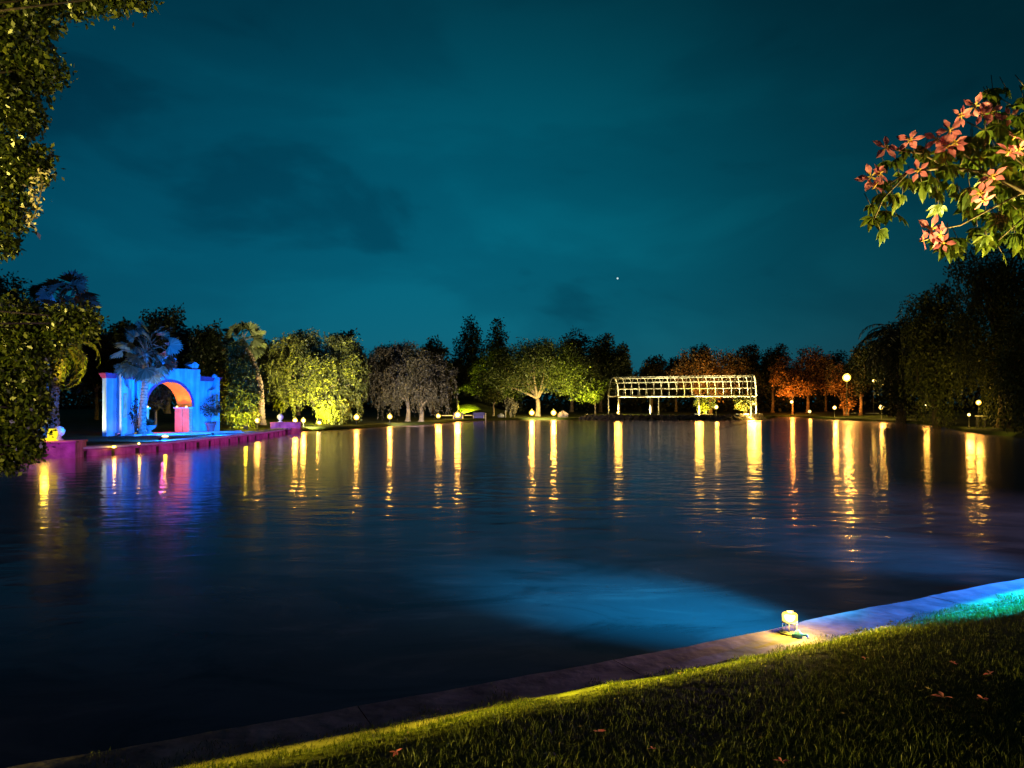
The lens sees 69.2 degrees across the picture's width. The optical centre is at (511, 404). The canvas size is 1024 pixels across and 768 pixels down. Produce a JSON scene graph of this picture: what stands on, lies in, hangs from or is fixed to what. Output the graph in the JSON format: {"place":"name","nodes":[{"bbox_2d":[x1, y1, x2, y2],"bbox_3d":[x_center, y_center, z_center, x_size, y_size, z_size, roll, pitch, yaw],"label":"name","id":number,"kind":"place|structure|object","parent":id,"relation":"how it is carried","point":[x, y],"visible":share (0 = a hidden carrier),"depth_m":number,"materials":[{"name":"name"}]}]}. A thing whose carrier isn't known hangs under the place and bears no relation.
{"place":"outdoors","nodes":[
{"label":"outdoors","id":0,"kind":"place"},
{"bbox_2d":[0,417,1023,767],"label":"pond water","id":1,"kind":"structure","parent":0,"point":[160,595],"depth_m":9.96,"materials":[{"name":"blue liquid"}]},
{"bbox_2d":[0,399,1023,767],"bbox_3d":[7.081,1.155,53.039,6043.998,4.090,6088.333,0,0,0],"label":"ground","id":2,"kind":"structure","parent":0,"point":[78,423],"depth_m":3.92,"materials":[{"name":"green plant"}]},
{"bbox_2d":[0,268,39,355],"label":"dark tree","id":3,"kind":"object","parent":2,"relation":"on","point":[4,290],"visible":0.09,"depth_m":76.14,"materials":[{"name":"green plant"}]},
{"bbox_2d":[23,269,101,436],"bbox_3d":[-24.079,-2.749,39.986,3.496,8.947,3.543,0,0,43],"label":"fan palm","id":4,"kind":"object","parent":2,"relation":"on","point":[45,291],"visible":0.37,"depth_m":39.56,"materials":[{"name":"green plant"}]},
{"bbox_2d":[47,338,101,428],"bbox_3d":[-18.774,-0.735,30.949,2.990,4.942,3.180,0,0,0],"label":"date palm","id":5,"kind":"object","parent":2,"relation":"on","point":[60,371],"visible":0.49,"depth_m":30.91,"materials":[{"name":"green plant"}]},
{"bbox_2d":[0,0,164,480],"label":"overhanging tree","id":6,"kind":"object","parent":2,"relation":"on","point":[27,333],"visible":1,"depth_m":5.25,"materials":[{"name":"green plant"}]},
{"bbox_2d":[66,324,125,419],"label":"dark tree","id":7,"kind":"object","parent":2,"relation":"on","point":[91,378],"visible":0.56,"depth_m":65.12,"materials":[{"name":"green plant"}]},
{"bbox_2d":[107,316,151,366],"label":"dark tree","id":8,"kind":"object","parent":2,"relation":"on","point":[118,330],"visible":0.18,"depth_m":76.58,"materials":[{"name":"green plant"}]},
{"bbox_2d":[128,399,140,432],"bbox_3d":[-19.996,0.656,39.631,0.997,2.037,0.838,0,0,-19],"label":"thin shrub","id":9,"kind":"object","parent":2,"relation":"on","point":[134,411],"visible":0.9,"depth_m":39.60,"materials":[{"name":"green plant"}]},
{"bbox_2d":[1,427,302,458],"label":"quay wall","id":10,"kind":"structure","parent":2,"relation":"on","point":[122,448],"depth_m":33.80,"materials":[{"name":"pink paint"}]},
{"bbox_2d":[43,439,87,458],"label":"stone plinth","id":11,"kind":"structure","parent":10,"relation":"on","point":[69,448],"depth_m":27.53,"materials":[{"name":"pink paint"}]},
{"bbox_2d":[43,429,57,440],"bbox_3d":[-17.324,1.143,27.836,0.634,0.470,0.471,0,0,28],"label":"shell lamp","id":12,"kind":"object","parent":11,"relation":"on","point":[54,435],"visible":0.74,"depth_m":27.72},
{"bbox_2d":[53,426,64,439],"bbox_3d":[-17.212,1.083,28.200,0.420,0.550,0.416,0,0,0],"label":"stone ball","id":13,"kind":"object","parent":11,"relation":"on","point":[61,431],"visible":0.69,"depth_m":28.11,"materials":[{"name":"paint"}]},
{"bbox_2d":[270,422,301,432],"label":"stone plinth","id":14,"kind":"structure","parent":10,"relation":"on","point":[296,427],"depth_m":51.67,"materials":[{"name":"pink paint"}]},
{"bbox_2d":[277,414,283,421],"bbox_3d":[-16.290,0.950,52.200,0.440,0.576,0.436,0,0,0],"label":"stone ball","id":15,"kind":"object","parent":14,"relation":"on","point":[280,417],"visible":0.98,"depth_m":52.07,"materials":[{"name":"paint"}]},
{"bbox_2d":[99,356,221,435],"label":"garden arch","id":16,"kind":"structure","parent":2,"relation":"on","point":[190,387],"depth_m":42.70,"materials":[{"name":"paint"}]},
{"bbox_2d":[147,384,173,424],"bbox_3d":[-26.795,-0.217,55.902,2.447,3.576,2.318,0,0,-25],"label":"tree","id":17,"kind":"object","parent":2,"relation":"on","point":[163,397],"visible":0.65,"depth_m":55.74,"materials":[{"name":"green plant"}]},
{"bbox_2d":[139,302,201,413],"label":"dark tree","id":18,"kind":"object","parent":2,"relation":"on","point":[167,321],"visible":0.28,"depth_m":82.33,"materials":[{"name":"green plant"}]},
{"bbox_2d":[124,430,253,435],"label":"stone steps","id":19,"kind":"structure","parent":2,"relation":"on","point":[194,432],"depth_m":41.86,"materials":[{"name":"grey stone"}]},
{"bbox_2d":[110,320,182,435],"bbox_3d":[-19.536,-1.380,39.589,3.551,6.210,3.493,0,0,-33],"label":"fan palm","id":20,"kind":"object","parent":19,"relation":"on","point":[146,374],"visible":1,"depth_m":39.42,"materials":[{"name":"green plant"}]},
{"bbox_2d":[146,417,159,433],"bbox_3d":[-19.529,1.071,39.869,1.048,1.017,0.902,0,0,-34],"label":"urn plant","id":21,"kind":"object","parent":19,"relation":"on","point":[150,425],"visible":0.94,"depth_m":39.82,"materials":[{"name":"green plant"}]},
{"bbox_2d":[200,396,222,431],"bbox_3d":[-17.611,0.549,43.467,1.388,2.063,1.377,0,0,0],"label":"potted tree","id":22,"kind":"object","parent":19,"relation":"on","point":[210,427],"visible":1,"depth_m":43.39,"materials":[{"name":"green plant"}]},
{"bbox_2d":[182,318,232,381],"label":"dark tree","id":23,"kind":"object","parent":2,"relation":"on","point":[205,354],"visible":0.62,"depth_m":78.78,"materials":[{"name":"green plant"}]},
{"bbox_2d":[212,336,268,428],"bbox_3d":[-18.998,-1.445,51.471,4.322,6.704,4.221,0,0,0],"label":"columnar tree","id":24,"kind":"object","parent":2,"relation":"on","point":[241,389],"visible":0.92,"depth_m":50.83,"materials":[{"name":"green plant"}]},
{"bbox_2d":[222,321,267,424],"bbox_3d":[-22.088,-2.624,61.736,4.507,8.672,4.259,0,0,0],"label":"fan palm","id":25,"kind":"object","parent":2,"relation":"on","point":[257,344],"visible":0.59,"depth_m":61.59,"materials":[{"name":"green plant"}]},
{"bbox_2d":[237,338,285,404],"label":"dark tree","id":26,"kind":"object","parent":2,"relation":"on","point":[261,362],"visible":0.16,"depth_m":82.89,"materials":[{"name":"green plant"}]},
{"bbox_2d":[276,329,313,414],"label":"dark tree","id":27,"kind":"object","parent":2,"relation":"on","point":[297,412],"visible":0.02,"depth_m":91.04,"materials":[{"name":"green plant"}]},
{"bbox_2d":[253,326,371,423],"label":"weeping pepper tree","id":28,"kind":"object","parent":2,"relation":"on","point":[313,381],"visible":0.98,"depth_m":65.22,"materials":[{"name":"green plant"}]},
{"bbox_2d":[314,393,351,424],"bbox_3d":[-15.272,0.373,63.629,3.065,2.973,2.457,0,0,10],"label":"bush","id":29,"kind":"object","parent":2,"relation":"on","point":[331,411],"visible":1,"depth_m":63.07,"materials":[{"name":"green plant"}]},
{"bbox_2d":[328,328,368,413],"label":"dark tree","id":30,"kind":"object","parent":2,"relation":"on","point":[351,332],"visible":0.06,"depth_m":90.81,"materials":[{"name":"green plant"}]},
{"bbox_2d":[354,413,358,424],"bbox_3d":[-13.197,1.246,63.000,0.500,0.969,0.500,0,0,0],"label":"ball lamp","id":31,"kind":"object","parent":2,"relation":"on","point":[356,417],"visible":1,"depth_m":62.85,"materials":[{"name":"white glass"}]},
{"bbox_2d":[362,339,422,420],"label":"grey weeping tree","id":32,"kind":"object","parent":2,"relation":"on","point":[385,389],"visible":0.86,"depth_m":75.27,"materials":[{"name":"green plant"}]},
{"bbox_2d":[375,348,411,415],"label":"dark tree","id":33,"kind":"object","parent":2,"relation":"on","point":[398,414],"depth_m":99.76,"materials":[{"name":"green plant"}]},
{"bbox_2d":[390,748,402,755],"bbox_3d":[-0.523,1.569,3.356,0.060,0.016,0.040,0,0,-45],"label":"fallen blossom","id":34,"kind":"object","parent":2,"relation":"on","point":[394,753],"visible":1,"depth_m":3.35,"materials":[{"name":"red plant"}]},
{"bbox_2d":[394,347,458,421],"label":"grey weeping tree","id":35,"kind":"object","parent":2,"relation":"on","point":[433,387],"visible":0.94,"depth_m":74.76,"materials":[{"name":"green plant"}]},
{"bbox_2d":[418,335,453,414],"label":"dark tree","id":36,"kind":"object","parent":2,"relation":"on","point":[435,349],"visible":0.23,"depth_m":102.66,"materials":[{"name":"green plant"}]},
{"bbox_2d":[442,398,459,407],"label":"shrub","id":37,"kind":"object","parent":2,"relation":"on","point":[453,401],"visible":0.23,"depth_m":111.58,"materials":[{"name":"green plant"}]},
{"bbox_2d":[454,411,460,418],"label":"ball lamp","id":38,"kind":"object","parent":2,"relation":"on","point":[457,414],"visible":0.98,"depth_m":88.26,"materials":[{"name":"white glass"}]},
{"bbox_2d":[446,355,472,399],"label":"dark tree","id":39,"kind":"object","parent":2,"relation":"on","point":[462,378],"visible":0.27,"depth_m":110.90,"materials":[{"name":"green plant"}]},
{"bbox_2d":[449,314,493,405],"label":"pointed conifer","id":40,"kind":"object","parent":2,"relation":"on","point":[473,362],"visible":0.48,"depth_m":119.19,"materials":[{"name":"green plant"}]},
{"bbox_2d":[473,413,484,417],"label":"stone plinth","id":41,"kind":"object","parent":2,"relation":"on","point":[478,415],"visible":0.97,"depth_m":92.28,"materials":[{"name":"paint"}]},
{"bbox_2d":[480,381,508,415],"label":"young tree","id":42,"kind":"object","parent":2,"relation":"on","point":[500,393],"visible":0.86,"depth_m":103.34,"materials":[{"name":"green plant"}]},
{"bbox_2d":[470,317,527,412],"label":"pointed conifer","id":43,"kind":"object","parent":2,"relation":"on","point":[493,345],"visible":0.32,"depth_m":119.31,"materials":[{"name":"green plant"}]},
{"bbox_2d":[503,396,518,416],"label":"scrubby tree","id":44,"kind":"object","parent":2,"relation":"on","point":[511,405],"visible":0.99,"depth_m":98.73,"materials":[{"name":"green plant"}]},
{"bbox_2d":[7,578,1023,767],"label":"pond coping","id":45,"kind":"object","parent":2,"relation":"on","point":[532,686],"visible":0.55,"depth_m":4.35,"materials":[{"name":"stone"}]},
{"bbox_2d":[779,610,797,635],"bbox_3d":[2.065,1.617,5.520,0.152,0.162,0.152,0,0,0],"label":"coping lamp","id":46,"kind":"object","parent":45,"relation":"on","point":[789,617],"visible":0.95,"depth_m":5.49,"materials":[{"name":"white glass"}]},
{"bbox_2d":[49,334,1016,411],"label":"distant wood","id":47,"kind":"object","parent":2,"relation":"on","point":[85,401],"visible":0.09,"depth_m":141.39,"materials":[{"name":"green plant"}]},
{"bbox_2d":[514,336,557,411],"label":"dark tree","id":48,"kind":"object","parent":2,"relation":"on","point":[537,373],"visible":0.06,"depth_m":123.44,"materials":[{"name":"green plant"}]},
{"bbox_2d":[467,337,613,416],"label":"umbrella tree","id":49,"kind":"object","parent":2,"relation":"on","point":[533,365],"visible":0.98,"depth_m":102.89,"materials":[{"name":"green plant"}]},
{"bbox_2d":[557,410,568,416],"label":"boulder","id":50,"kind":"object","parent":2,"relation":"on","point":[562,413],"visible":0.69,"depth_m":100.39,"materials":[{"name":"beige stone"}]},
{"bbox_2d":[552,328,592,411],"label":"dark tree","id":51,"kind":"object","parent":2,"relation":"on","point":[577,342],"visible":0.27,"depth_m":120.36,"materials":[{"name":"green plant"}]},
{"bbox_2d":[579,374,609,414],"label":"young tree","id":52,"kind":"object","parent":2,"relation":"on","point":[596,395],"visible":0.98,"depth_m":100.51,"materials":[{"name":"green plant"}]},
{"bbox_2d":[578,332,615,411],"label":"dark tree","id":53,"kind":"object","parent":2,"relation":"on","point":[600,351],"visible":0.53,"depth_m":118.65,"materials":[{"name":"green plant"}]},
{"bbox_2d":[603,341,634,412],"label":"dark tree","id":54,"kind":"object","parent":2,"relation":"on","point":[620,364],"visible":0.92,"depth_m":117.12,"materials":[{"name":"green plant"}]},
{"bbox_2d":[233,597,1020,764],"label":"leaf litter","id":55,"kind":"object","parent":2,"relation":"on","point":[733,660],"visible":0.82,"depth_m":4.15,"materials":[{"name":"brown plant"}]},
{"bbox_2d":[631,354,672,411],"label":"dark tree","id":56,"kind":"object","parent":2,"relation":"on","point":[654,366],"visible":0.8,"depth_m":126.97,"materials":[{"name":"green plant"}]},
{"bbox_2d":[579,413,766,419],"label":"rubble wall","id":57,"kind":"structure","parent":2,"relation":"on","point":[759,416],"depth_m":95.44,"materials":[{"name":"stone"}]},
{"bbox_2d":[663,350,692,411],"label":"dark tree","id":58,"kind":"object","parent":2,"relation":"on","point":[668,370],"visible":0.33,"depth_m":130.98,"materials":[{"name":"green plant"}]},
{"bbox_2d":[608,375,756,416],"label":"steel pergola","id":59,"kind":"object","parent":2,"relation":"on","point":[699,388],"visible":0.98,"depth_m":101.17,"materials":[{"name":"white metal"}]},
{"bbox_2d":[688,342,711,411],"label":"dark tree","id":60,"kind":"object","parent":2,"relation":"on","point":[704,347],"visible":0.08,"depth_m":134.71,"materials":[{"name":"green plant"}]},
{"bbox_2d":[693,397,715,413],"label":"round shrub","id":61,"kind":"object","parent":2,"relation":"on","point":[707,405],"visible":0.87,"depth_m":102.50,"materials":[{"name":"green plant"}]},
{"bbox_2d":[666,347,747,413],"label":"amber tree","id":62,"kind":"object","parent":2,"relation":"on","point":[697,363],"visible":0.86,"depth_m":116.13,"materials":[{"name":"orange plant"}]},
{"bbox_2d":[733,397,754,413],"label":"round shrub","id":63,"kind":"object","parent":2,"relation":"on","point":[744,406],"visible":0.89,"depth_m":102.58,"materials":[{"name":"green plant"}]},
{"bbox_2d":[729,340,770,412],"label":"dark tree","id":64,"kind":"object","parent":2,"relation":"on","point":[752,366],"visible":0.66,"depth_m":132.76,"materials":[{"name":"green plant"}]},
{"bbox_2d":[758,343,791,412],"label":"dark tree","id":65,"kind":"object","parent":2,"relation":"on","point":[777,353],"visible":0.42,"depth_m":134.77,"materials":[{"name":"green plant"}]},
{"bbox_2d":[768,362,818,414],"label":"orange tree","id":66,"kind":"object","parent":2,"relation":"on","point":[778,375],"visible":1,"depth_m":125.54,"materials":[{"name":"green plant"}]},
{"bbox_2d":[772,345,843,412],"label":"orange tree","id":67,"kind":"object","parent":2,"relation":"on","point":[809,365],"visible":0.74,"depth_m":130.03,"materials":[{"name":"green plant"}]},
{"bbox_2d":[800,349,850,411],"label":"dark tree","id":68,"kind":"object","parent":2,"relation":"on","point":[838,358],"visible":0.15,"depth_m":136.62,"materials":[{"name":"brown plant"}]},
{"bbox_2d":[821,361,862,415],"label":"orange tree","id":69,"kind":"object","parent":2,"relation":"on","point":[833,379],"visible":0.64,"depth_m":111.93,"materials":[{"name":"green plant"}]},
{"bbox_2d":[843,373,850,416],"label":"street lamp","id":70,"kind":"object","parent":2,"relation":"on","point":[846,377],"visible":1,"depth_m":103.88,"materials":[{"name":"black metal"}]},
{"bbox_2d":[838,339,878,415],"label":"dark tree","id":71,"kind":"object","parent":2,"relation":"on","point":[859,378],"visible":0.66,"depth_m":109.22,"materials":[{"name":"green plant"}]},
{"bbox_2d":[872,379,873,414],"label":"post lamp","id":72,"kind":"object","parent":2,"relation":"on","point":[873,396],"visible":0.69,"depth_m":107.97,"materials":[{"name":"black metal"}]},
{"bbox_2d":[860,316,912,416],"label":"dark tree","id":73,"kind":"object","parent":2,"relation":"on","point":[877,381],"visible":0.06,"depth_m":95.70,"materials":[{"name":"green plant"}]},
{"bbox_2d":[853,318,931,422],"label":"date palm","id":74,"kind":"object","parent":2,"relation":"on","point":[891,342],"visible":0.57,"depth_m":79.33,"materials":[{"name":"green plant"}]},
{"bbox_2d":[871,362,944,423],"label":"bank bush","id":75,"kind":"object","parent":2,"relation":"on","point":[892,389],"visible":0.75,"depth_m":75.88,"materials":[{"name":"green plant"}]},
{"bbox_2d":[854,74,1023,264],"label":"flowering tree","id":76,"kind":"object","parent":2,"relation":"on","point":[1002,182],"visible":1,"depth_m":3.22,"materials":[{"name":"green plant"}]},
{"bbox_2d":[895,281,982,427],"bbox_3d":[36.735,-3.907,63.477,7.722,14.229,6.542,0,0,-22],"label":"weeping willow","id":77,"kind":"object","parent":2,"relation":"on","point":[932,366],"visible":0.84,"depth_m":62.45,"materials":[{"name":"green plant"}]},
{"bbox_2d":[932,691,951,697],"bbox_3d":[2.313,1.568,3.993,0.097,0.023,0.068,0,0,-34],"label":"fallen blossom","id":78,"kind":"object","parent":2,"relation":"on","point":[941,693],"visible":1,"depth_m":4.00,"materials":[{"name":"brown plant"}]},
{"bbox_2d":[967,413,970,427],"bbox_3d":[33.853,1.170,55.000,0.240,1.120,0.229,0,0,0],"label":"ground lamp","id":79,"kind":"object","parent":2,"relation":"on","point":[968,414],"visible":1,"depth_m":54.97,"materials":[{"name":"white metal"}]},
{"bbox_2d":[932,230,1023,427],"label":"weeping willow","id":80,"kind":"object","parent":2,"relation":"on","point":[998,295],"visible":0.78,"depth_m":54.71,"materials":[{"name":"green plant"}]},
{"bbox_2d":[976,399,980,413],"bbox_3d":[35.822,0.665,57.000,0.387,2.129,0.387,0,0,0],"label":"post lamp","id":81,"kind":"object","parent":2,"relation":"on","point":[977,402],"visible":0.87,"depth_m":56.95,"materials":[{"name":"white glass"}]},
{"bbox_2d":[975,415,986,427],"bbox_3d":[35.070,1.298,55.500,0.620,0.944,0.450,0,0,0],"label":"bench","id":82,"kind":"object","parent":2,"relation":"on","point":[978,419],"visible":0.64,"depth_m":55.42,"materials":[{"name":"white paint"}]},
{"bbox_2d":[992,302,1023,433],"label":"weeping willow","id":83,"kind":"object","parent":2,"relation":"on","point":[1007,361],"visible":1,"depth_m":42.78,"materials":[{"name":"green plant"}]},
{"bbox_2d":[0,0,1023,404],"label":"sky","id":84,"kind":"structure","parent":0,"point":[662,177],"materials":[{"name":"teal"}]},
{"bbox_2d":[791,630,807,637],"bbox_3d":[2.099,1.673,5.415,0.112,0.051,0.068,0,0,27],"label":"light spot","id":85,"kind":"object","parent":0,"point":[797,634],"visible":1,"depth_m":5.40,"materials":[{"name":"white paint"}]}
]}

